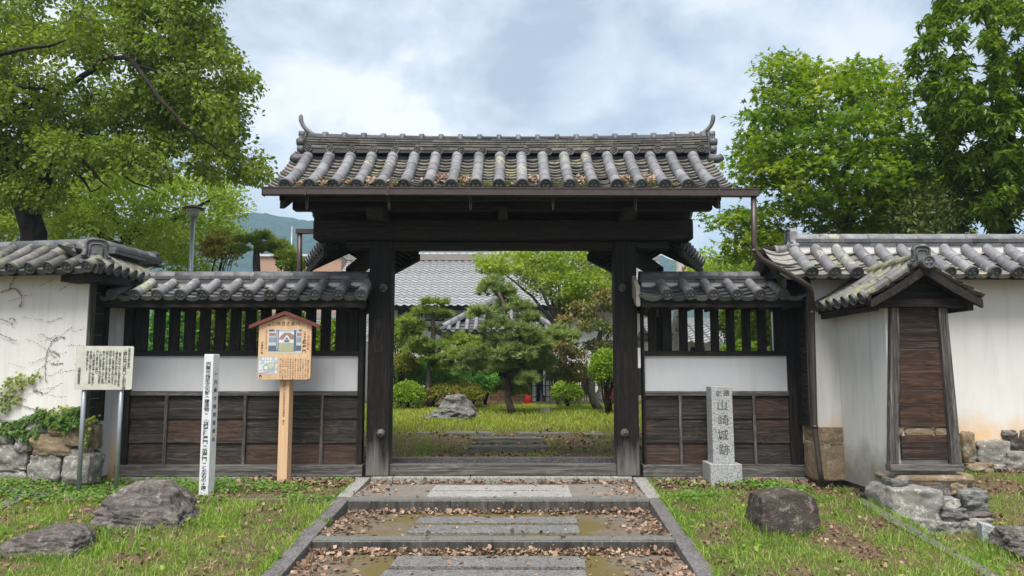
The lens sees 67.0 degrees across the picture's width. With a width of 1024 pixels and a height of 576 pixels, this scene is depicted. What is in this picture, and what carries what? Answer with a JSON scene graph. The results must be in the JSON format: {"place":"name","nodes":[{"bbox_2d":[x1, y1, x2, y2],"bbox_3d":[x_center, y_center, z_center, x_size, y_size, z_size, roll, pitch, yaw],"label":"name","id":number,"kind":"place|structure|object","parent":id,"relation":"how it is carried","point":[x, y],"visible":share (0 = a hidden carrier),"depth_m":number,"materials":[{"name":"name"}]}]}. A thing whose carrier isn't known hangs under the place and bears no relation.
{"place":"outdoors","nodes":[
{"label":"outdoors","id":0,"kind":"place"},
{"bbox_2d":[272,313,368,400],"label":"garden house","id":1,"kind":"structure","parent":0,"point":[333,316],"depth_m":22.50,"materials":[{"name":"grey tile"}]},
{"bbox_2d":[2,212,751,350],"bbox_3d":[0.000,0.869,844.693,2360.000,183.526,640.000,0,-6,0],"label":"hill","id":2,"kind":"structure","parent":0,"point":[280,226],"depth_m":765.32,"materials":[{"name":"plant"}]},
{"bbox_2d":[287,552,691,575],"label":"path","id":3,"kind":"structure","parent":0,"point":[379,566],"depth_m":6.71,"materials":[{"name":"stone"},{"name":"earth"}]},
{"bbox_2d":[380,570,586,575],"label":"paving slab","id":4,"kind":"structure","parent":3,"relation":"on","point":[485,573],"depth_m":6.35,"materials":[{"name":"stone"}]},
{"bbox_2d":[390,556,585,569],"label":"paving slab","id":5,"kind":"structure","parent":3,"relation":"on","point":[497,562],"depth_m":6.63,"materials":[{"name":"stone"}]},
{"bbox_2d":[290,477,695,575],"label":"fallen leaves","id":6,"kind":"object","parent":3,"relation":"on","point":[373,551],"visible":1,"depth_m":7.11,"materials":[{"name":"brown plant"}]},
{"bbox_2d":[318,512,674,540],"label":"path","id":7,"kind":"structure","parent":0,"point":[592,524],"depth_m":7.87,"materials":[{"name":"stone"},{"name":"dry leaves"}]},
{"bbox_2d":[317,513,332,526],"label":"weed tuft","id":8,"kind":"object","parent":7,"relation":"on","point":[330,521],"visible":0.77,"depth_m":7.74,"materials":[{"name":"green plant"}]},
{"bbox_2d":[407,525,579,534],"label":"paving slab","id":9,"kind":"structure","parent":7,"relation":"on","point":[478,529],"depth_m":7.52,"materials":[{"name":"stone"}]},
{"bbox_2d":[416,517,577,524],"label":"paving slab","id":10,"kind":"structure","parent":7,"relation":"on","point":[510,520],"depth_m":7.97,"materials":[{"name":"stone"}]},
{"bbox_2d":[346,483,649,499],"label":"path","id":11,"kind":"structure","parent":0,"point":[575,489],"depth_m":9.31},
{"bbox_2d":[347,496,450,512],"bbox_3d":[-1.249,2.512,8.636,1.139,0.329,0.222,0,-6,0],"label":"stone step","id":12,"kind":"object","parent":11,"relation":"on","point":[374,503],"visible":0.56,"depth_m":8.54,"materials":[{"name":"stone"}]},
{"bbox_2d":[451,497,487,512],"bbox_3d":[-0.471,2.512,8.636,0.408,0.328,0.223,0,-6,0],"label":"stone step","id":13,"kind":"object","parent":11,"relation":"on","point":[461,503],"visible":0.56,"depth_m":8.54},
{"bbox_2d":[427,491,571,497],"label":"paving slab","id":14,"kind":"structure","parent":11,"relation":"on","point":[469,494],"depth_m":8.79,"materials":[{"name":"stone"}]},
{"bbox_2d":[432,485,569,490],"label":"paving slab","id":15,"kind":"structure","parent":11,"relation":"on","point":[500,488],"depth_m":9.24,"materials":[{"name":"stone"}]},
{"bbox_2d":[488,496,578,512],"bbox_3d":[0.236,2.511,8.636,0.997,0.330,0.223,0,-6,0],"label":"stone step","id":16,"kind":"object","parent":11,"relation":"on","point":[532,504],"visible":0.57,"depth_m":8.54,"materials":[{"name":"stone"}]},
{"bbox_2d":[577,496,648,512],"bbox_3d":[1.127,2.512,8.636,0.777,0.328,0.223,0,-6,0],"label":"stone step","id":17,"kind":"object","parent":11,"relation":"on","point":[587,503],"visible":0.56,"depth_m":8.54,"materials":[{"name":"stone"}]},
{"bbox_2d":[0,395,1023,575],"bbox_3d":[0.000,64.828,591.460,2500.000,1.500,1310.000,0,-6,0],"label":"ground","id":18,"kind":"structure","parent":0,"point":[136,558],"depth_m":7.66,"materials":[{"name":"plant"}]},
{"bbox_2d":[1,494,30,508],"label":"edging","id":19,"kind":"object","parent":18,"relation":"on","point":[16,500],"visible":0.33,"depth_m":8.48,"materials":[{"name":"stone"}]},
{"bbox_2d":[0,487,53,498],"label":"edging","id":20,"kind":"object","parent":18,"relation":"on","point":[34,494],"visible":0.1,"depth_m":8.77,"materials":[{"name":"stone"}]},
{"bbox_2d":[0,523,98,559],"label":"boulder","id":21,"kind":"object","parent":18,"relation":"on","point":[73,538],"visible":0.63,"depth_m":6.71,"materials":[{"name":"stone"}]},
{"bbox_2d":[0,237,162,487],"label":"boundary wall","id":22,"kind":"structure","parent":18,"relation":"on","point":[91,269],"depth_m":9.57,"materials":[{"name":"paint"}]},
{"bbox_2d":[0,276,100,451],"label":"ivy","id":23,"kind":"object","parent":22,"relation":"attached to","point":[56,420],"visible":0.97,"depth_m":9.44,"materials":[{"name":"green plant"}]},
{"bbox_2d":[74,346,133,493],"bbox_3d":[-4.845,1.653,9.135,0.632,1.929,0.072,1,-6,-11],"label":"notice board","id":24,"kind":"object","parent":18,"relation":"on","point":[103,367],"visible":1,"depth_m":9.16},
{"bbox_2d":[0,159,259,271],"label":"broadleaf tree","id":25,"kind":"object","parent":18,"relation":"on","point":[75,218],"visible":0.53,"depth_m":19.71,"materials":[{"name":"green plant"}]},
{"bbox_2d":[0,0,278,240],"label":"camphor tree","id":26,"kind":"object","parent":18,"relation":"on","point":[158,95],"visible":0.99,"depth_m":13.74,"materials":[{"name":"green plant"}]},
{"bbox_2d":[88,479,201,530],"bbox_3d":[-3.695,2.229,7.860,1.082,0.566,0.709,0,-6,0],"label":"boulder","id":27,"kind":"object","parent":18,"relation":"on","point":[155,502],"visible":0.66,"depth_m":7.61,"materials":[{"name":"stone"}]},
{"bbox_2d":[148,310,198,350],"bbox_3d":[-5.998,1.320,13.532,0.941,2.388,0.928,-2,-6,18],"label":"bush","id":28,"kind":"object","parent":18,"relation":"on","point":[150,338],"visible":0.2,"depth_m":13.38,"materials":[{"name":"green plant"}]},
{"bbox_2d":[182,205,204,270],"bbox_3d":[-6.283,0.454,15.037,0.430,4.204,0.430,0,-6,0],"label":"park lamp","id":29,"kind":"object","parent":18,"relation":"on","point":[193,212],"visible":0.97,"depth_m":15.15,"materials":[{"name":"metal"}]},
{"bbox_2d":[199,354,219,494],"bbox_3d":[-3.581,1.706,9.138,0.127,1.839,0.127,-2,-6,14],"label":"marker post","id":30,"kind":"object","parent":18,"relation":"on","point":[209,427],"visible":1,"depth_m":9.11,"materials":[{"name":"white paint"}]},
{"bbox_2d":[195,310,244,350],"bbox_3d":[-5.472,1.352,14.144,1.107,2.366,1.117,0,-6,0],"label":"bush","id":31,"kind":"object","parent":18,"relation":"on","point":[213,329],"visible":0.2,"depth_m":13.90,"materials":[{"name":"green plant"}]},
{"bbox_2d":[197,228,245,271],"bbox_3d":[-7.203,0.712,19.031,1.139,4.441,1.015,0,-6,0],"label":"shrub","id":32,"kind":"object","parent":18,"relation":"on","point":[213,244],"visible":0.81,"depth_m":18.96,"materials":[{"name":"green plant"}]},
{"bbox_2d":[99,271,371,481],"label":"wing wall","id":33,"kind":"structure","parent":18,"relation":"on","point":[162,417],"depth_m":10.14,"materials":[{"name":"white paint"}]},
{"bbox_2d":[241,310,260,350],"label":"bush","id":34,"kind":"object","parent":18,"relation":"on","point":[257,328],"visible":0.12,"depth_m":15.21,"materials":[{"name":"green plant"}]},
{"bbox_2d":[237,498,284,500],"bbox_3d":[-2.823,2.451,8.709,0.548,0.156,0.120,0,-6,0],"label":"edging","id":35,"kind":"object","parent":18,"relation":"on","point":[241,499],"visible":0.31,"depth_m":8.68,"materials":[{"name":"stone"}]},
{"bbox_2d":[226,228,296,312],"bbox_3d":[-5.453,0.676,16.869,1.606,4.053,0.996,1,-6,-12],"label":"pine tree","id":36,"kind":"object","parent":18,"relation":"on","point":[280,249],"visible":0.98,"depth_m":16.90,"materials":[{"name":"green plant"}]},
{"bbox_2d":[249,311,321,484],"bbox_3d":[-2.866,1.480,9.748,0.903,2.364,0.265,0,-6,0],"label":"notice board","id":37,"kind":"object","parent":18,"relation":"on","point":[285,350],"visible":1,"depth_m":9.74,"materials":[{"name":"brown wood"}]},
{"bbox_2d":[261,534,317,575],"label":"kerb","id":38,"kind":"structure","parent":18,"relation":"on","point":[285,564],"depth_m":6.71,"materials":[{"name":"stone"}]},
{"bbox_2d":[275,256,306,271],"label":"shrub","id":39,"kind":"object","parent":18,"relation":"on","point":[289,264],"visible":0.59,"depth_m":19.45,"materials":[{"name":"green plant"}]},
{"bbox_2d":[259,254,347,314],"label":"town building","id":40,"kind":"structure","parent":18,"relation":"on","point":[267,263],"depth_m":70.61,"materials":[{"name":"white paint"}]},
{"bbox_2d":[301,513,335,534],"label":"kerb","id":41,"kind":"structure","parent":18,"relation":"on","point":[318,526],"depth_m":7.63,"materials":[{"name":"stone"}]},
{"bbox_2d":[316,317,335,350],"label":"bush","id":42,"kind":"object","parent":18,"relation":"on","point":[333,325],"visible":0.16,"depth_m":14.26,"materials":[{"name":"green plant"}]},
{"bbox_2d":[321,497,349,519],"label":"kerb","id":43,"kind":"structure","parent":18,"relation":"on","point":[338,508],"depth_m":8.34,"materials":[{"name":"stone"}]},
{"bbox_2d":[337,477,369,496],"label":"kerb","id":44,"kind":"structure","parent":18,"relation":"on","point":[361,483],"depth_m":9.28,"materials":[{"name":"stone"}]},
{"bbox_2d":[312,536,491,551],"bbox_3d":[-1.016,2.476,7.197,1.654,0.294,0.173,0,-6,0],"label":"stone step","id":45,"kind":"object","parent":18,"relation":"on","point":[441,543],"visible":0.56,"depth_m":7.13,"materials":[{"name":"stone"}]},
{"bbox_2d":[394,315,422,403],"bbox_3d":[-2.902,1.889,20.402,1.161,2.366,1.048,0,-6,0],"label":"shrub","id":46,"kind":"object","parent":18,"relation":"on","point":[398,341],"visible":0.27,"depth_m":20.20,"materials":[{"name":"green plant"}]},
{"bbox_2d":[393,352,423,406],"bbox_3d":[-2.622,2.182,18.372,1.055,1.337,0.978,3,-7,-27],"label":"shrub","id":47,"kind":"object","parent":18,"relation":"on","point":[401,361],"visible":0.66,"depth_m":18.18,"materials":[{"name":"green plant"}]},
{"bbox_2d":[393,379,426,408],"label":"globe shrub","id":48,"kind":"object","parent":18,"relation":"on","point":[406,392],"visible":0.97,"depth_m":17.14,"materials":[{"name":"green plant"}]},
{"bbox_2d":[0,474,860,502],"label":"clover","id":49,"kind":"object","parent":18,"relation":"on","point":[231,482],"visible":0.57,"depth_m":9.11,"materials":[{"name":"green plant"}]},
{"bbox_2d":[393,356,474,406],"bbox_3d":[-1.979,2.284,19.097,2.360,1.300,2.044,0,-6,0],"label":"feathery shrub","id":50,"kind":"object","parent":18,"relation":"on","point":[443,376],"visible":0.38,"depth_m":18.49,"materials":[{"name":"green plant"}]},
{"bbox_2d":[395,294,490,406],"bbox_3d":[-1.600,1.462,18.004,2.410,2.692,1.569,0,-6,0],"label":"pine tree","id":51,"kind":"object","parent":18,"relation":"on","point":[430,350],"visible":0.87,"depth_m":17.83,"materials":[{"name":"green plant"}]},
{"bbox_2d":[424,394,477,419],"bbox_3d":[-1.172,2.424,15.497,1.112,0.602,1.140,0,-6,0],"label":"boulder","id":52,"kind":"object","parent":18,"relation":"on","point":[460,406],"visible":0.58,"depth_m":15.03,"materials":[{"name":"stone"}]},
{"bbox_2d":[424,381,486,402],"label":"shrub","id":53,"kind":"object","parent":18,"relation":"on","point":[440,389],"visible":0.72,"depth_m":17.73,"materials":[{"name":"green plant"}]},
{"bbox_2d":[444,431,493,435],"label":"stone step","id":54,"kind":"object","parent":18,"relation":"on","point":[470,433],"visible":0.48,"depth_m":13.13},
{"bbox_2d":[463,386,484,404],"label":"shrub","id":55,"kind":"object","parent":18,"relation":"on","point":[474,394],"visible":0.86,"depth_m":17.51,"materials":[{"name":"green plant"}]},
{"bbox_2d":[470,370,500,405],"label":"feathery shrub","id":56,"kind":"object","parent":18,"relation":"on","point":[486,381],"visible":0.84,"depth_m":18.71,"materials":[{"name":"green plant"}]},
{"bbox_2d":[436,293,553,401],"bbox_3d":[-0.387,1.807,24.309,3.666,3.562,5.678,0,-6,0],"label":"entrance porch","id":57,"kind":"object","parent":18,"relation":"on","point":[457,322],"visible":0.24,"depth_m":22.24,"materials":[{"name":"grey tile"}]},
{"bbox_2d":[342,252,659,394],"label":"tiled house","id":58,"kind":"structure","parent":18,"relation":"on","point":[453,276],"depth_m":28.68,"materials":[{"name":"grey tile"}]},
{"bbox_2d":[398,310,421,317],"bbox_3d":[-3.693,0.974,28.030,0.889,0.446,0.046,0,-6,0],"label":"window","id":59,"kind":"structure","parent":58,"relation":"in","point":[400,312],"depth_m":28.01,"materials":[{"name":"black glass"}]},
{"bbox_2d":[371,475,631,483],"bbox_3d":[-0.133,2.585,10.105,3.332,0.296,0.555,0,-6,0],"label":"sill stone","id":60,"kind":"object","parent":18,"relation":"on","point":[488,478],"visible":0.27,"depth_m":9.85,"materials":[{"name":"stone"}]},
{"bbox_2d":[364,403,641,460],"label":"grass","id":61,"kind":"structure","parent":18,"relation":"on","point":[490,415],"depth_m":14.58,"materials":[{"name":"plant"}]},
{"bbox_2d":[392,457,613,462],"bbox_3d":[-0.116,2.537,10.807,3.737,0.340,0.130,0,-6,0],"label":"edging","id":62,"kind":"object","parent":18,"relation":"on","point":[502,459],"visible":0.04,"depth_m":10.76,"materials":[{"name":"stone"}]},
{"bbox_2d":[364,407,641,457],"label":"fallen leaves","id":63,"kind":"object","parent":18,"relation":"on","point":[512,453],"visible":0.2,"depth_m":12.36,"materials":[{"name":"brown plant"}]},
{"bbox_2d":[479,382,526,403],"bbox_3d":[-0.237,2.800,20.820,1.306,0.620,0.060,0,-6,0],"label":"wooden screen","id":64,"kind":"object","parent":18,"relation":"on","point":[498,397],"visible":0.2,"depth_m":20.80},
{"bbox_2d":[472,436,545,444],"bbox_3d":[-0.055,2.535,12.700,1.254,0.169,0.396,0,-6,0],"label":"stone step","id":65,"kind":"object","parent":18,"relation":"on","point":[504,439],"visible":0.59,"depth_m":12.53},
{"bbox_2d":[468,445,550,453],"bbox_3d":[-0.033,2.533,12.000,1.304,0.170,0.397,0,-6,0],"label":"stone step","id":66,"kind":"object","parent":18,"relation":"on","point":[502,448],"visible":0.62,"depth_m":11.82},
{"bbox_2d":[0,501,1019,575],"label":"weeds","id":67,"kind":"object","parent":18,"relation":"on","point":[694,520],"visible":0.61,"depth_m":7.08,"materials":[{"name":"green plant"}]},
{"bbox_2d":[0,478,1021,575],"bbox_3d":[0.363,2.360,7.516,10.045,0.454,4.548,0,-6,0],"label":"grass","id":68,"kind":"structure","parent":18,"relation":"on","point":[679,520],"depth_m":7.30,"materials":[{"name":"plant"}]},
{"bbox_2d":[0,467,1023,575],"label":"fallen leaves","id":69,"kind":"object","parent":18,"relation":"on","point":[864,548],"visible":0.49,"depth_m":7.47,"materials":[{"name":"brown plant"}]},
{"bbox_2d":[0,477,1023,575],"bbox_3d":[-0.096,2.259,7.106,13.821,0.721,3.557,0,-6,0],"label":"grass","id":70,"kind":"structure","parent":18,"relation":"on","point":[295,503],"depth_m":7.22,"materials":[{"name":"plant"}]},
{"bbox_2d":[449,272,582,414],"bbox_3d":[0.096,1.103,15.940,2.851,3.012,1.838,0,-6,0],"label":"pine tree","id":71,"kind":"object","parent":18,"relation":"on","point":[519,341],"visible":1,"depth_m":15.87,"materials":[{"name":"green plant"}]},
{"bbox_2d":[523,394,533,404],"bbox_3d":[0.425,2.836,20.213,0.280,0.454,0.280,0,-6,0],"label":"traffic cone","id":72,"kind":"object","parent":18,"relation":"on","point":[528,399],"visible":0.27,"depth_m":20.13,"materials":[{"name":"red plastic"}]},
{"bbox_2d":[230,474,829,491],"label":"fallen leaves","id":73,"kind":"object","parent":18,"relation":"on","point":[340,482],"visible":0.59,"depth_m":9.65,"materials":[{"name":"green plant"}]},
{"bbox_2d":[468,251,611,404],"bbox_3d":[0.964,0.728,19.472,4.165,4.513,3.333,0,-6,0],"label":"maple tree","id":74,"kind":"object","parent":18,"relation":"on","point":[560,272],"visible":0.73,"depth_m":19.16,"materials":[{"name":"green plant"}]},
{"bbox_2d":[261,114,824,482],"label":"roofed gate","id":75,"kind":"structure","parent":18,"relation":"on","point":[608,218],"depth_m":10.11,"materials":[{"name":"wood"}]},
{"bbox_2d":[293,171,655,186],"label":"fallen leaves","id":76,"kind":"object","parent":75,"relation":"on","point":[442,177],"visible":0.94,"depth_m":9.56,"materials":[{"name":"brown plant"}]},
{"bbox_2d":[296,178,675,186],"bbox_3d":[-0.296,-1.281,9.478,4.682,0.144,0.299,0,-6,0],"label":"roof moss","id":77,"kind":"object","parent":75,"relation":"on","point":[509,184],"visible":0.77,"depth_m":9.44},
{"bbox_2d":[516,432,570,435],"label":"stone step","id":78,"kind":"object","parent":18,"relation":"on","point":[544,433],"visible":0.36,"depth_m":13.08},
{"bbox_2d":[531,380,599,400],"bbox_3d":[1.564,2.905,22.318,2.044,0.732,0.025,0,-6,0],"label":"iron fence","id":79,"kind":"object","parent":18,"relation":"on","point":[549,385],"visible":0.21,"depth_m":22.30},
{"bbox_2d":[550,380,584,405],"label":"globe shrub","id":80,"kind":"object","parent":18,"relation":"on","point":[568,393],"visible":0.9,"depth_m":18.14,"materials":[{"name":"green plant"}]},
{"bbox_2d":[541,287,612,409],"bbox_3d":[1.498,1.360,16.920,1.906,2.767,1.543,0,-6,0],"label":"topiary tree","id":81,"kind":"object","parent":18,"relation":"on","point":[571,351],"visible":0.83,"depth_m":16.74,"materials":[{"name":"green plant"}]},
{"bbox_2d":[492,536,674,551],"bbox_3d":[0.657,2.476,7.197,1.684,0.294,0.174,0,-6,0],"label":"stone step","id":82,"kind":"object","parent":18,"relation":"on","point":[605,542],"visible":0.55,"depth_m":7.13,"materials":[{"name":"stone"}]},
{"bbox_2d":[583,433,604,437],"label":"stone step","id":83,"kind":"object","parent":18,"relation":"on","point":[594,434],"visible":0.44,"depth_m":13.03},
{"bbox_2d":[596,387,603,403],"bbox_3d":[2.299,2.881,20.254,0.321,0.600,0.792,0,-6,0],"label":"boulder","id":84,"kind":"object","parent":18,"relation":"on","point":[599,394],"visible":0.23,"depth_m":19.96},
{"bbox_2d":[587,347,612,414],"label":"topiary tree","id":85,"kind":"object","parent":18,"relation":"on","point":[600,365],"visible":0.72,"depth_m":15.57,"materials":[{"name":"green plant"}]},
{"bbox_2d":[601,385,613,411],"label":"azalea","id":86,"kind":"object","parent":18,"relation":"on","point":[611,400],"visible":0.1,"depth_m":16.39,"materials":[{"name":"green plant"}]},
{"bbox_2d":[633,477,658,497],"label":"kerb","id":87,"kind":"structure","parent":18,"relation":"on","point":[645,488],"depth_m":9.28,"materials":[{"name":"stone"}]},
{"bbox_2d":[672,261,685,350],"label":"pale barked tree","id":88,"kind":"object","parent":18,"relation":"on","point":[675,323],"visible":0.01,"depth_m":12.82,"materials":[{"name":"plant"}]},
{"bbox_2d":[649,498,711,572],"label":"kerb","id":89,"kind":"structure","parent":18,"relation":"on","point":[689,555],"depth_m":7.20,"materials":[{"name":"stone"}]},
{"bbox_2d":[693,569,712,575],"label":"kerb","id":90,"kind":"structure","parent":18,"relation":"on","point":[701,572],"depth_m":6.30,"materials":[{"name":"stone"}]},
{"bbox_2d":[670,236,755,339],"bbox_3d":[6.644,0.870,22.137,4.287,4.822,2.591,0,-6,0],"label":"broadleaf tree","id":91,"kind":"object","parent":18,"relation":"on","point":[708,265],"visible":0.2,"depth_m":21.72,"materials":[{"name":"green plant"}]},
{"bbox_2d":[632,271,806,480],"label":"wing wall","id":92,"kind":"structure","parent":18,"relation":"on","point":[761,381],"depth_m":10.15,"materials":[{"name":"white paint"}]},
{"bbox_2d":[702,386,742,486],"bbox_3d":[2.655,1.939,9.819,0.394,1.367,0.420,0,-6,0],"label":"stone marker","id":93,"kind":"object","parent":18,"relation":"on","point":[720,464],"visible":0.95,"depth_m":9.71,"materials":[{"name":"stone"}]},
{"bbox_2d":[708,310,740,343],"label":"bush","id":94,"kind":"object","parent":18,"relation":"on","point":[722,321],"visible":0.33,"depth_m":15.36,"materials":[{"name":"green plant"}]},
{"bbox_2d":[719,338,769,350],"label":"bush","id":95,"kind":"object","parent":18,"relation":"on","point":[738,344],"visible":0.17,"depth_m":13.42,"materials":[{"name":"green plant"}]},
{"bbox_2d":[735,310,771,350],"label":"bush","id":96,"kind":"object","parent":18,"relation":"on","point":[753,325],"visible":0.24,"depth_m":14.23,"materials":[{"name":"green plant"}]},
{"bbox_2d":[745,487,821,536],"bbox_3d":[2.663,2.237,7.621,0.648,0.532,0.598,0,-6,0],"label":"boulder","id":97,"kind":"object","parent":18,"relation":"on","point":[782,509],"visible":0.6,"depth_m":7.39,"materials":[{"name":"stone"}]},
{"bbox_2d":[692,44,948,265],"bbox_3d":[5.782,-0.986,13.885,4.991,7.052,3.601,5,-8,-40],"label":"maple tree","id":98,"kind":"object","parent":18,"relation":"on","point":[786,171],"visible":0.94,"depth_m":13.21,"materials":[{"name":"green plant"}]},
{"bbox_2d":[856,500,899,520],"bbox_3d":[3.865,2.419,8.177,0.130,0.230,0.719,0,-6,0],"label":"edging","id":99,"kind":"object","parent":18,"relation":"on","point":[886,514],"visible":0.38,"depth_m":8.11,"materials":[{"name":"stone"}]},
{"bbox_2d":[752,228,1023,486],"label":"boundary wall","id":100,"kind":"structure","parent":18,"relation":"on","point":[987,346],"depth_m":9.71,"materials":[{"name":"white paint"}]},
{"bbox_2d":[815,245,993,534],"bbox_3d":[4.440,1.157,8.955,1.355,3.102,1.850,0,-6,0],"label":"wall stub","id":101,"kind":"object","parent":18,"relation":"on","point":[902,447],"depth_m":8.40,"materials":[{"name":"paint"}]},
{"bbox_2d":[889,520,938,541],"bbox_3d":[3.865,2.411,7.448,0.130,0.211,0.719,0,-6,0],"label":"edging","id":102,"kind":"object","parent":18,"relation":"on","point":[910,527],"visible":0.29,"depth_m":7.48,"materials":[{"name":"stone"}]},
{"bbox_2d":[859,124,977,233],"bbox_3d":[9.044,-0.478,17.147,3.565,6.400,2.322,3,-7,-23],"label":"broadleaf tree","id":103,"kind":"object","parent":18,"relation":"on","point":[934,187],"visible":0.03,"depth_m":16.91,"materials":[{"name":"green plant"}]},
{"bbox_2d":[878,179,978,233],"bbox_3d":[6.718,0.392,12.267,1.310,4.310,1.781,-5,-8,39],"label":"shrub","id":104,"kind":"object","parent":18,"relation":"on","point":[937,211],"visible":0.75,"depth_m":12.23,"materials":[{"name":"green plant"}]},
{"bbox_2d":[927,542,987,569],"bbox_3d":[3.865,2.392,6.721,0.130,0.215,0.719,0,-6,0],"label":"edging","id":105,"kind":"object","parent":18,"relation":"on","point":[962,557],"visible":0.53,"depth_m":6.68,"materials":[{"name":"stone"}]},
{"bbox_2d":[901,0,1023,233],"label":"broadleaf tree","id":106,"kind":"object","parent":18,"relation":"on","point":[995,205],"visible":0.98,"depth_m":11.89,"materials":[{"name":"green plant"}]},
{"bbox_2d":[977,521,994,541],"bbox_3d":[4.738,2.490,7.715,0.121,0.294,0.140,-1,-6,9],"label":"boundary peg","id":107,"kind":"object","parent":18,"relation":"on","point":[984,529],"visible":0.42,"depth_m":7.68,"materials":[{"name":"stone"}]},
{"bbox_2d":[978,569,999,575],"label":"edging","id":108,"kind":"object","parent":18,"relation":"on","point":[982,571],"visible":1,"depth_m":6.28,"materials":[{"name":"stone"}]},
{"bbox_2d":[986,525,1023,560],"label":"boulder","id":109,"kind":"object","parent":18,"relation":"on","point":[1010,538],"visible":0.66,"depth_m":7.31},
{"bbox_2d":[1,0,1023,263],"label":"sky","id":110,"kind":"structure","parent":0,"point":[371,67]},
{"bbox_2d":[638,318,724,350],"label":"garden house","id":111,"kind":"structure","parent":0,"point":[691,335],"depth_m":20.07,"materials":[{"name":"grey tile"}]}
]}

